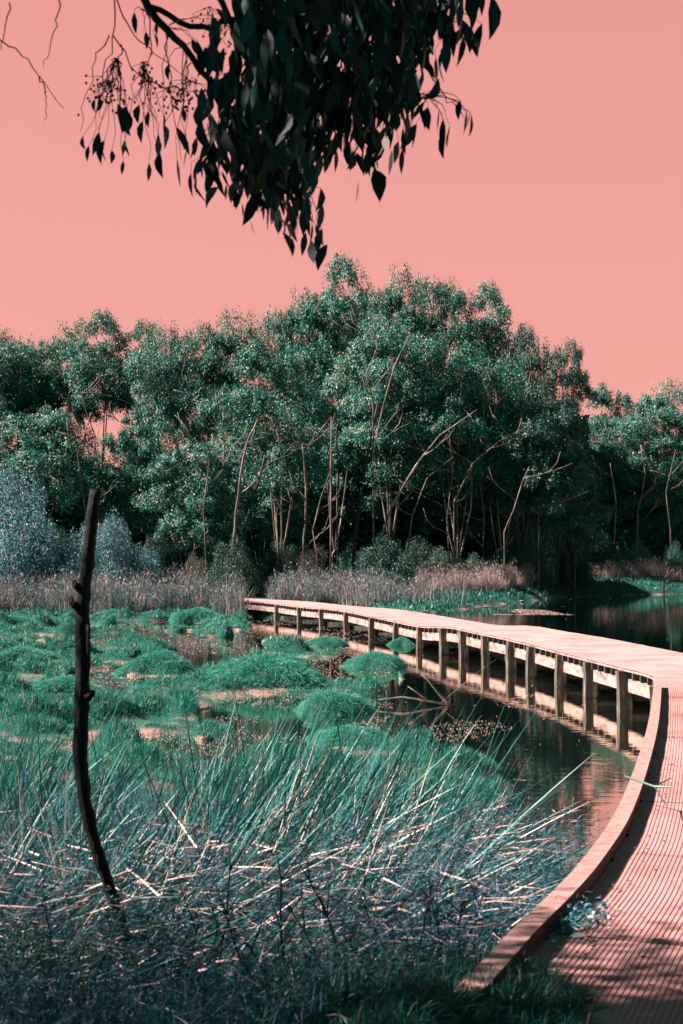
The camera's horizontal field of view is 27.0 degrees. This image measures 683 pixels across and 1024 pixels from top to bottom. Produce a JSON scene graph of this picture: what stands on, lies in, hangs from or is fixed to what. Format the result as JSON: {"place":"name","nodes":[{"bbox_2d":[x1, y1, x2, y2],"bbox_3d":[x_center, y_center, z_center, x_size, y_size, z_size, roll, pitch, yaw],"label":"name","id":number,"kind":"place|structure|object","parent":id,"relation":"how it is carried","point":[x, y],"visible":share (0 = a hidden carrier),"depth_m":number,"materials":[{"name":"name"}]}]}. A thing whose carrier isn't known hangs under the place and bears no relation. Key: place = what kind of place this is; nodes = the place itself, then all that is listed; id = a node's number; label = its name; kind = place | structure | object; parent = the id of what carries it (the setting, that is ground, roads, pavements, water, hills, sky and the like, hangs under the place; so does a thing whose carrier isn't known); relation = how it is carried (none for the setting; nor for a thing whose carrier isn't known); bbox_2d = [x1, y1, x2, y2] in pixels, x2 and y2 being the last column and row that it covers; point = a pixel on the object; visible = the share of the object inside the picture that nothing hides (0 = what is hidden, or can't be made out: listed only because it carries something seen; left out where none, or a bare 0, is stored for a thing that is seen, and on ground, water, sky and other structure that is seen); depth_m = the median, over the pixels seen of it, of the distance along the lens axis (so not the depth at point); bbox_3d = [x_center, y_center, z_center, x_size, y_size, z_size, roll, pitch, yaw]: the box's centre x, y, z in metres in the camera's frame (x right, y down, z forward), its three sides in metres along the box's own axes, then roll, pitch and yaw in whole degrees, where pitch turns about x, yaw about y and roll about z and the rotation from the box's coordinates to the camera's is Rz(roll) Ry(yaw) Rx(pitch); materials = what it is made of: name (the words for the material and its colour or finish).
{"place":"outdoors","nodes":[
{"label":"outdoors","id":0,"kind":"place"},
{"bbox_2d":[0,594,682,872],"bbox_3d":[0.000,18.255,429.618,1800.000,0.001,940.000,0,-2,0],"label":"water","id":1,"kind":"structure","parent":0,"point":[602,730],"depth_m":22.96,"materials":[{"name":"green liquid"}]},
{"bbox_2d":[88,656,389,873],"bbox_3d":[-0.409,1.714,9.233,2.231,1.625,2.135,-1,-3,34],"label":"rush clump","id":2,"kind":"object","parent":1,"relation":"on","point":[203,783],"visible":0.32,"depth_m":9.02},
{"bbox_2d":[291,689,376,716],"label":"grass tussock","id":3,"kind":"object","parent":1,"relation":"in","point":[318,700],"depth_m":21.09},
{"bbox_2d":[177,676,560,927],"bbox_3d":[0.118,1.653,7.839,2.153,1.624,2.160,0,-2,-6],"label":"rush clump","id":4,"kind":"object","parent":1,"relation":"on","point":[340,802],"visible":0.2,"depth_m":7.92,"materials":[{"name":"plant"}]},
{"bbox_2d":[340,651,407,669],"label":"grass tussock","id":5,"kind":"object","parent":1,"relation":"in","point":[381,660],"depth_m":30.43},
{"bbox_2d":[199,674,559,883],"bbox_3d":[0.192,1.686,8.735,2.236,1.687,2.243,0,-2,-6],"label":"rush clump","id":6,"kind":"object","parent":1,"relation":"in","point":[332,789],"visible":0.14,"depth_m":8.82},
{"bbox_2d":[312,667,615,898],"bbox_3d":[0.897,1.724,8.465,2.236,1.687,2.243,0,-2,-9],"label":"rush clump","id":7,"kind":"object","parent":1,"relation":"in","point":[462,807],"visible":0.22,"depth_m":8.54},
{"bbox_2d":[417,762,605,894],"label":"rush clump","id":8,"kind":"object","parent":1,"relation":"on","point":[526,845],"visible":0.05,"depth_m":8.84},
{"bbox_2d":[0,532,682,955],"bbox_3d":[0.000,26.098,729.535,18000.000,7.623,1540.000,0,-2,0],"label":"ground","id":9,"kind":"structure","parent":0,"point":[145,717],"depth_m":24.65,"materials":[{"name":"plant"}]},
{"bbox_2d":[0,645,65,661],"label":"grass tussock","id":10,"kind":"object","parent":9,"relation":"on","point":[12,653],"depth_m":32.02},
{"bbox_2d":[0,324,72,452],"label":"eucalyptus tree","id":11,"kind":"object","parent":9,"relation":"on","point":[10,361],"visible":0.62,"depth_m":116.77,"materials":[{"name":"green plant"}]},
{"bbox_2d":[0,461,95,586],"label":"shrub","id":12,"kind":"object","parent":9,"relation":"on","point":[24,540],"visible":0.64,"depth_m":68.48,"materials":[{"name":"blue plant"}]},
{"bbox_2d":[0,404,107,532],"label":"eucalyptus tree","id":13,"kind":"object","parent":9,"relation":"on","point":[49,449],"visible":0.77,"depth_m":87.27,"materials":[{"name":"green plant"}]},
{"bbox_2d":[0,918,117,1023],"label":"weed","id":14,"kind":"object","parent":9,"relation":"on","point":[15,940],"visible":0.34,"depth_m":5.50,"materials":[{"name":"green plant"}]},
{"bbox_2d":[16,319,103,454],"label":"eucalyptus tree","id":15,"kind":"object","parent":9,"relation":"on","point":[55,348],"visible":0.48,"depth_m":118.32,"materials":[{"name":"green plant"}]},
{"bbox_2d":[32,674,108,694],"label":"grass tussock","id":16,"kind":"object","parent":9,"relation":"on","point":[56,684],"depth_m":23.79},
{"bbox_2d":[19,890,138,1018],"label":"bare shrub","id":17,"kind":"object","parent":9,"relation":"on","point":[83,948],"visible":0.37,"depth_m":5.70,"materials":[{"name":"brown plant"}]},
{"bbox_2d":[0,690,172,843],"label":"rush clump","id":18,"kind":"object","parent":9,"relation":"on","point":[12,787],"visible":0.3,"depth_m":10.28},
{"bbox_2d":[0,750,179,942],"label":"rush clump","id":19,"kind":"object","parent":9,"relation":"on","point":[23,852],"visible":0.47,"depth_m":6.75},
{"bbox_2d":[0,661,180,877],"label":"rush clump","id":20,"kind":"object","parent":9,"relation":"on","point":[48,789],"visible":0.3,"depth_m":8.93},
{"bbox_2d":[68,489,134,986],"bbox_3d":[-1.027,1.068,6.161,0.324,2.338,0.076,0,-2,0],"label":"dead trunk","id":21,"kind":"object","parent":9,"relation":"on","point":[84,694],"visible":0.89,"depth_m":6.15,"materials":[{"name":"wood"}]},
{"bbox_2d":[56,307,148,465],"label":"eucalyptus tree","id":22,"kind":"object","parent":9,"relation":"on","point":[90,360],"visible":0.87,"depth_m":116.06,"materials":[{"name":"green plant"}]},
{"bbox_2d":[54,505,161,588],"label":"shrub","id":23,"kind":"object","parent":9,"relation":"on","point":[116,553],"visible":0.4,"depth_m":68.15,"materials":[{"name":"blue plant"}]},
{"bbox_2d":[62,904,181,998],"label":"weed","id":24,"kind":"object","parent":9,"relation":"on","point":[117,963],"visible":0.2,"depth_m":6.21,"materials":[{"name":"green plant"}]},
{"bbox_2d":[0,560,256,615],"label":"reed bed","id":25,"kind":"object","parent":9,"relation":"on","point":[139,596],"visible":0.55,"depth_m":61.83,"materials":[{"name":"plant"}]},
{"bbox_2d":[0,682,270,902],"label":"rush clump","id":26,"kind":"object","parent":9,"relation":"on","point":[22,797],"visible":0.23,"depth_m":8.18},
{"bbox_2d":[111,315,162,423],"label":"eucalyptus tree","id":27,"kind":"object","parent":9,"relation":"on","point":[135,334],"visible":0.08,"depth_m":122.44,"materials":[{"name":"green plant"}]},
{"bbox_2d":[0,736,277,932],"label":"rush clump","id":28,"kind":"object","parent":9,"relation":"on","point":[114,868],"visible":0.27,"depth_m":7.50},
{"bbox_2d":[85,421,197,550],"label":"eucalyptus tree","id":29,"kind":"object","parent":9,"relation":"on","point":[140,457],"visible":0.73,"depth_m":89.35,"materials":[{"name":"green plant"}]},
{"bbox_2d":[111,649,196,675],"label":"grass tussock","id":30,"kind":"object","parent":9,"relation":"on","point":[163,662],"depth_m":28.43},
{"bbox_2d":[31,836,277,1007],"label":"rush clump","id":31,"kind":"object","parent":9,"relation":"on","point":[134,942],"visible":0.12,"depth_m":6.11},
{"bbox_2d":[140,529,177,583],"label":"shrub","id":32,"kind":"object","parent":9,"relation":"on","point":[166,558],"visible":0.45,"depth_m":83.50,"materials":[{"name":"green plant"}]},
{"bbox_2d":[114,333,223,553],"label":"eucalyptus tree","id":33,"kind":"object","parent":9,"relation":"on","point":[162,402],"visible":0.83,"depth_m":100.39,"materials":[{"name":"green plant"}]},
{"bbox_2d":[138,317,227,460],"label":"eucalyptus tree","id":34,"kind":"object","parent":9,"relation":"on","point":[193,344],"visible":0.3,"depth_m":118.43,"materials":[{"name":"green plant"}]},
{"bbox_2d":[125,866,242,1011],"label":"bare shrub","id":35,"kind":"object","parent":9,"relation":"on","point":[216,935],"visible":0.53,"depth_m":5.80,"materials":[{"name":"brown plant"}]},
{"bbox_2d":[128,438,259,576],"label":"eucalyptus tree","id":36,"kind":"object","parent":9,"relation":"on","point":[187,504],"visible":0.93,"depth_m":83.10,"materials":[{"name":"green plant"}]},
{"bbox_2d":[168,606,219,621],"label":"grass tussock","id":37,"kind":"object","parent":9,"relation":"on","point":[199,613],"depth_m":55.83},
{"bbox_2d":[199,521,248,576],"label":"bush","id":38,"kind":"object","parent":9,"relation":"on","point":[226,541],"visible":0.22,"depth_m":85.55,"materials":[{"name":"green plant"}]},
{"bbox_2d":[180,304,275,443],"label":"eucalyptus tree","id":39,"kind":"object","parent":9,"relation":"on","point":[227,347],"visible":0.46,"depth_m":117.18,"materials":[{"name":"green plant"}]},
{"bbox_2d":[61,704,399,904],"bbox_3d":[-0.858,1.733,8.217,2.733,1.379,1.557,0,-2,-11],"label":"rush clump","id":40,"kind":"object","parent":9,"relation":"on","point":[196,807],"visible":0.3,"depth_m":8.19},
{"bbox_2d":[203,533,267,597],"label":"bush","id":41,"kind":"object","parent":9,"relation":"on","point":[251,580],"visible":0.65,"depth_m":79.62,"materials":[{"name":"green plant"}]},
{"bbox_2d":[65,725,434,962],"bbox_3d":[-0.429,1.666,7.046,1.987,1.499,1.994,0,-2,-6],"label":"rush clump","id":42,"kind":"object","parent":9,"relation":"on","point":[216,849],"visible":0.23,"depth_m":7.14,"materials":[{"name":"plant"}]},
{"bbox_2d":[0,0,501,269],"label":"overhanging eucalyptus","id":43,"kind":"object","parent":9,"relation":"on","point":[293,85],"visible":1,"depth_m":5.32,"materials":[{"name":"green plant"}]},
{"bbox_2d":[228,419,277,590],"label":"bare tree","id":44,"kind":"object","parent":9,"relation":"on","point":[239,493],"visible":0.81,"depth_m":80.01,"materials":[{"name":"brown plant"}]},
{"bbox_2d":[207,822,309,1004],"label":"bare shrub","id":45,"kind":"object","parent":9,"relation":"on","point":[226,912],"visible":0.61,"depth_m":5.60,"materials":[{"name":"brown plant"}]},
{"bbox_2d":[202,650,328,689],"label":"grass tussock","id":46,"kind":"object","parent":9,"relation":"on","point":[292,670],"depth_m":25.24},
{"bbox_2d":[192,338,346,568],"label":"eucalyptus tree","id":47,"kind":"object","parent":9,"relation":"on","point":[247,400],"visible":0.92,"depth_m":91.20,"materials":[{"name":"green plant"}]},
{"bbox_2d":[217,426,321,574],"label":"eucalyptus tree","id":48,"kind":"object","parent":9,"relation":"on","point":[260,510],"visible":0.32,"depth_m":99.81,"materials":[{"name":"green plant"}]},
{"bbox_2d":[0,798,558,989],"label":"fallen stalks","id":49,"kind":"object","parent":9,"relation":"on","point":[268,913],"visible":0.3,"depth_m":6.49,"materials":[{"name":"plant"}]},
{"bbox_2d":[257,539,301,589],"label":"bush","id":50,"kind":"object","parent":9,"relation":"on","point":[267,568],"visible":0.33,"depth_m":89.44,"materials":[{"name":"green plant"}]},
{"bbox_2d":[1,741,562,1023],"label":"undergrowth grass","id":51,"kind":"structure","parent":9,"relation":"on","point":[248,985],"depth_m":5.93,"materials":[{"name":"plant"}]},
{"bbox_2d":[253,284,335,425],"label":"eucalyptus tree","id":52,"kind":"object","parent":9,"relation":"on","point":[284,324],"visible":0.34,"depth_m":116.83,"materials":[{"name":"green plant"}]},
{"bbox_2d":[3,399,591,579],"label":"understorey","id":53,"kind":"object","parent":9,"relation":"on","point":[72,518],"visible":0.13,"depth_m":107.72,"materials":[{"name":"green plant"}]},
{"bbox_2d":[260,410,335,573],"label":"bare tree","id":54,"kind":"object","parent":9,"relation":"on","point":[330,429],"visible":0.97,"depth_m":86.10,"materials":[{"name":"brown plant"}]},
{"bbox_2d":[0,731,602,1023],"bbox_3d":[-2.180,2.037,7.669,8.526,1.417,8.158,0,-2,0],"label":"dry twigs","id":55,"kind":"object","parent":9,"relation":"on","point":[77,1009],"visible":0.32,"depth_m":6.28,"materials":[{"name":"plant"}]},
{"bbox_2d":[267,541,339,594],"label":"bush","id":56,"kind":"object","parent":9,"relation":"on","point":[306,559],"visible":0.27,"depth_m":81.77,"materials":[{"name":"green plant"}]},
{"bbox_2d":[0,749,610,1023],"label":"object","id":57,"kind":"object","parent":9,"relation":"on","point":[309,937],"visible":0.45,"depth_m":5.82,"materials":[{"name":"plant"}]},
{"bbox_2d":[164,658,466,868],"bbox_3d":[-0.077,1.738,9.541,2.156,1.571,2.064,-1,-2,22],"label":"rush clump","id":58,"kind":"object","parent":9,"relation":"on","point":[269,773],"visible":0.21,"depth_m":9.27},
{"bbox_2d":[202,755,442,927],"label":"rush clump","id":59,"kind":"object","parent":9,"relation":"on","point":[331,828],"visible":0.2,"depth_m":7.78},
{"bbox_2d":[259,291,387,573],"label":"eucalyptus tree","id":60,"kind":"object","parent":9,"relation":"on","point":[317,362],"visible":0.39,"depth_m":103.35,"materials":[{"name":"green plant"}]},
{"bbox_2d":[230,708,433,844],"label":"rush clump","id":61,"kind":"object","parent":9,"relation":"on","point":[336,770],"visible":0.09,"depth_m":10.34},
{"bbox_2d":[290,251,378,498],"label":"eucalyptus tree","id":62,"kind":"object","parent":9,"relation":"on","point":[330,299],"visible":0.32,"depth_m":116.35,"materials":[{"name":"green plant"}]},
{"bbox_2d":[0,576,682,616],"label":"bank grass","id":63,"kind":"structure","parent":9,"relation":"on","point":[482,593],"depth_m":82.70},
{"bbox_2d":[198,827,490,985],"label":"rush clump","id":64,"kind":"object","parent":9,"relation":"on","point":[265,948],"visible":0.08,"depth_m":6.40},
{"bbox_2d":[302,724,389,748],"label":"grass tussock","id":65,"kind":"object","parent":9,"relation":"on","point":[368,733],"depth_m":17.48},
{"bbox_2d":[286,851,436,962],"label":"bare shrub","id":66,"kind":"object","parent":9,"relation":"on","point":[324,909],"visible":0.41,"depth_m":5.85,"materials":[{"name":"brown plant"}]},
{"bbox_2d":[335,402,393,575],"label":"bare tree","id":67,"kind":"object","parent":9,"relation":"on","point":[357,518],"visible":0.8,"depth_m":92.03,"materials":[{"name":"brown plant"}]},
{"bbox_2d":[262,557,467,607],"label":"dry grass","id":68,"kind":"structure","parent":9,"relation":"on","point":[350,589],"depth_m":72.71,"materials":[{"name":"plant"}]},
{"bbox_2d":[320,418,439,548],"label":"eucalyptus tree","id":69,"kind":"object","parent":9,"relation":"on","point":[367,503],"visible":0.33,"depth_m":106.12,"materials":[{"name":"green plant"}]},
{"bbox_2d":[342,263,426,419],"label":"eucalyptus tree","id":70,"kind":"object","parent":9,"relation":"on","point":[389,300],"visible":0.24,"depth_m":114.12,"materials":[{"name":"green plant"}]},
{"bbox_2d":[320,304,450,561],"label":"eucalyptus tree","id":71,"kind":"object","parent":9,"relation":"on","point":[360,401],"visible":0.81,"depth_m":97.11,"materials":[{"name":"green plant"}]},
{"bbox_2d":[353,531,419,587],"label":"bush","id":72,"kind":"object","parent":9,"relation":"on","point":[376,559],"visible":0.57,"depth_m":81.43,"materials":[{"name":"green plant"}]},
{"bbox_2d":[362,332,411,546],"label":"bare tree","id":73,"kind":"object","parent":9,"relation":"on","point":[371,378],"visible":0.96,"depth_m":90.32,"materials":[{"name":"brown plant"}]},
{"bbox_2d":[175,928,620,1023],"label":"verge grass","id":74,"kind":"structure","parent":9,"relation":"on","point":[509,1004],"depth_m":4.80,"materials":[{"name":"plant"}]},
{"bbox_2d":[273,735,559,955],"bbox_3d":[0.499,1.687,7.058,1.739,1.312,1.745,0,-2,-6],"label":"rush clump","id":75,"kind":"object","parent":9,"relation":"on","point":[406,863],"visible":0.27,"depth_m":7.14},
{"bbox_2d":[397,536,437,584],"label":"bush","id":76,"kind":"object","parent":9,"relation":"on","point":[419,553],"visible":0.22,"depth_m":98.56,"materials":[{"name":"green plant"}]},
{"bbox_2d":[361,409,476,545],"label":"bare tree","id":77,"kind":"object","parent":9,"relation":"on","point":[398,494],"visible":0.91,"depth_m":90.10,"materials":[{"name":"brown plant"}]},
{"bbox_2d":[270,674,572,877],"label":"rush clump","id":78,"kind":"object","parent":9,"relation":"on","point":[397,780],"visible":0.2,"depth_m":8.87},
{"bbox_2d":[352,848,505,964],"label":"bare shrub","id":79,"kind":"object","parent":9,"relation":"on","point":[465,903],"visible":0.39,"depth_m":6.09,"materials":[{"name":"brown plant"}]},
{"bbox_2d":[362,332,514,563],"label":"eucalyptus tree","id":80,"kind":"object","parent":9,"relation":"on","point":[429,389],"visible":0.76,"depth_m":96.55,"materials":[{"name":"green plant"}]},
{"bbox_2d":[390,272,507,549],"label":"eucalyptus tree","id":81,"kind":"object","parent":9,"relation":"on","point":[453,301],"visible":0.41,"depth_m":118.60,"materials":[{"name":"green plant"}]},
{"bbox_2d":[232,598,682,1023],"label":"boardwalk","id":82,"kind":"structure","parent":9,"relation":"on","point":[629,672],"depth_m":7.91,"materials":[{"name":"wood"}]},
{"bbox_2d":[486,884,642,945],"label":"weed clump","id":83,"kind":"object","parent":82,"relation":"on","point":[576,914],"visible":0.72,"depth_m":6.08,"materials":[{"name":"green plant"}]},
{"bbox_2d":[530,737,682,1015],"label":"leaf litter","id":84,"kind":"object","parent":82,"relation":"on","point":[643,956],"visible":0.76,"depth_m":5.81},
{"bbox_2d":[394,439,525,560],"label":"eucalyptus tree","id":85,"kind":"object","parent":9,"relation":"on","point":[430,513],"visible":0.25,"depth_m":102.68,"materials":[{"name":"green plant"}]},
{"bbox_2d":[414,351,560,565],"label":"eucalyptus tree","id":86,"kind":"object","parent":9,"relation":"on","point":[497,384],"visible":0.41,"depth_m":97.31,"materials":[{"name":"green plant"}]},
{"bbox_2d":[450,278,530,548],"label":"eucalyptus tree","id":87,"kind":"object","parent":9,"relation":"on","point":[480,327],"visible":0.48,"depth_m":119.07,"materials":[{"name":"green plant"}]},
{"bbox_2d":[365,775,622,913],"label":"rush clump","id":88,"kind":"object","parent":9,"relation":"on","point":[514,871],"visible":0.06,"depth_m":7.90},
{"bbox_2d":[479,536,553,585],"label":"bush","id":89,"kind":"object","parent":9,"relation":"on","point":[526,559],"visible":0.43,"depth_m":97.35,"materials":[{"name":"green plant"}]},
{"bbox_2d":[494,320,555,542],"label":"eucalyptus tree","id":90,"kind":"object","parent":9,"relation":"on","point":[520,338],"visible":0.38,"depth_m":101.09,"materials":[{"name":"green plant"}]},
{"bbox_2d":[506,515,558,584],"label":"bush","id":91,"kind":"object","parent":9,"relation":"on","point":[542,547],"visible":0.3,"depth_m":100.11,"materials":[{"name":"green plant"}]},
{"bbox_2d":[475,397,594,584],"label":"eucalyptus tree","id":92,"kind":"object","parent":9,"relation":"on","point":[536,462],"visible":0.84,"depth_m":95.51,"materials":[{"name":"green plant"}]},
{"bbox_2d":[410,553,682,591],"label":"bank reeds","id":93,"kind":"object","parent":9,"relation":"on","point":[486,579],"visible":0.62,"depth_m":91.08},
{"bbox_2d":[516,335,599,587],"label":"eucalyptus tree","id":94,"kind":"object","parent":9,"relation":"on","point":[572,376],"visible":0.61,"depth_m":99.55,"materials":[{"name":"green plant"}]},
{"bbox_2d":[524,421,614,596],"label":"eucalyptus tree","id":95,"kind":"object","parent":9,"relation":"on","point":[576,517],"visible":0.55,"depth_m":97.42,"materials":[{"name":"green plant"}]},
{"bbox_2d":[551,542,597,585],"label":"bush","id":96,"kind":"object","parent":9,"relation":"on","point":[584,571],"visible":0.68,"depth_m":101.24,"materials":[{"name":"green plant"}]},
{"bbox_2d":[582,539,624,576],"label":"bush","id":97,"kind":"object","parent":9,"relation":"on","point":[606,555],"visible":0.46,"depth_m":113.68,"materials":[{"name":"green plant"}]},
{"bbox_2d":[587,438,650,553],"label":"eucalyptus tree","id":98,"kind":"object","parent":9,"relation":"on","point":[625,505],"visible":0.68,"depth_m":122.78,"materials":[{"name":"green plant"}]},
{"bbox_2d":[582,380,658,559],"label":"eucalyptus tree","id":99,"kind":"object","parent":9,"relation":"on","point":[596,422],"visible":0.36,"depth_m":127.63,"materials":[{"name":"green plant"}]},
{"bbox_2d":[562,445,682,563],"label":"background wood","id":100,"kind":"object","parent":9,"relation":"on","point":[629,539],"visible":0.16,"depth_m":124.60,"materials":[{"name":"green plant"}]},
{"bbox_2d":[615,538,652,573],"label":"bush","id":101,"kind":"object","parent":9,"relation":"on","point":[638,552],"visible":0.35,"depth_m":114.43,"materials":[{"name":"green plant"}]},
{"bbox_2d":[595,377,682,561],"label":"eucalyptus tree","id":102,"kind":"object","parent":9,"relation":"on","point":[656,409],"visible":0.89,"depth_m":122.83,"materials":[{"name":"green plant"}]},
{"bbox_2d":[630,451,682,561],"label":"eucalyptus tree","id":103,"kind":"object","parent":9,"relation":"on","point":[660,519],"visible":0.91,"depth_m":121.05,"materials":[{"name":"green plant"}]},
{"bbox_2d":[658,538,682,573],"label":"bush","id":104,"kind":"object","parent":9,"relation":"on","point":[673,555],"visible":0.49,"depth_m":113.46,"materials":[{"name":"green plant"}]},
{"bbox_2d":[0,0,682,466],"label":"sky","id":105,"kind":"structure","parent":0,"point":[564,192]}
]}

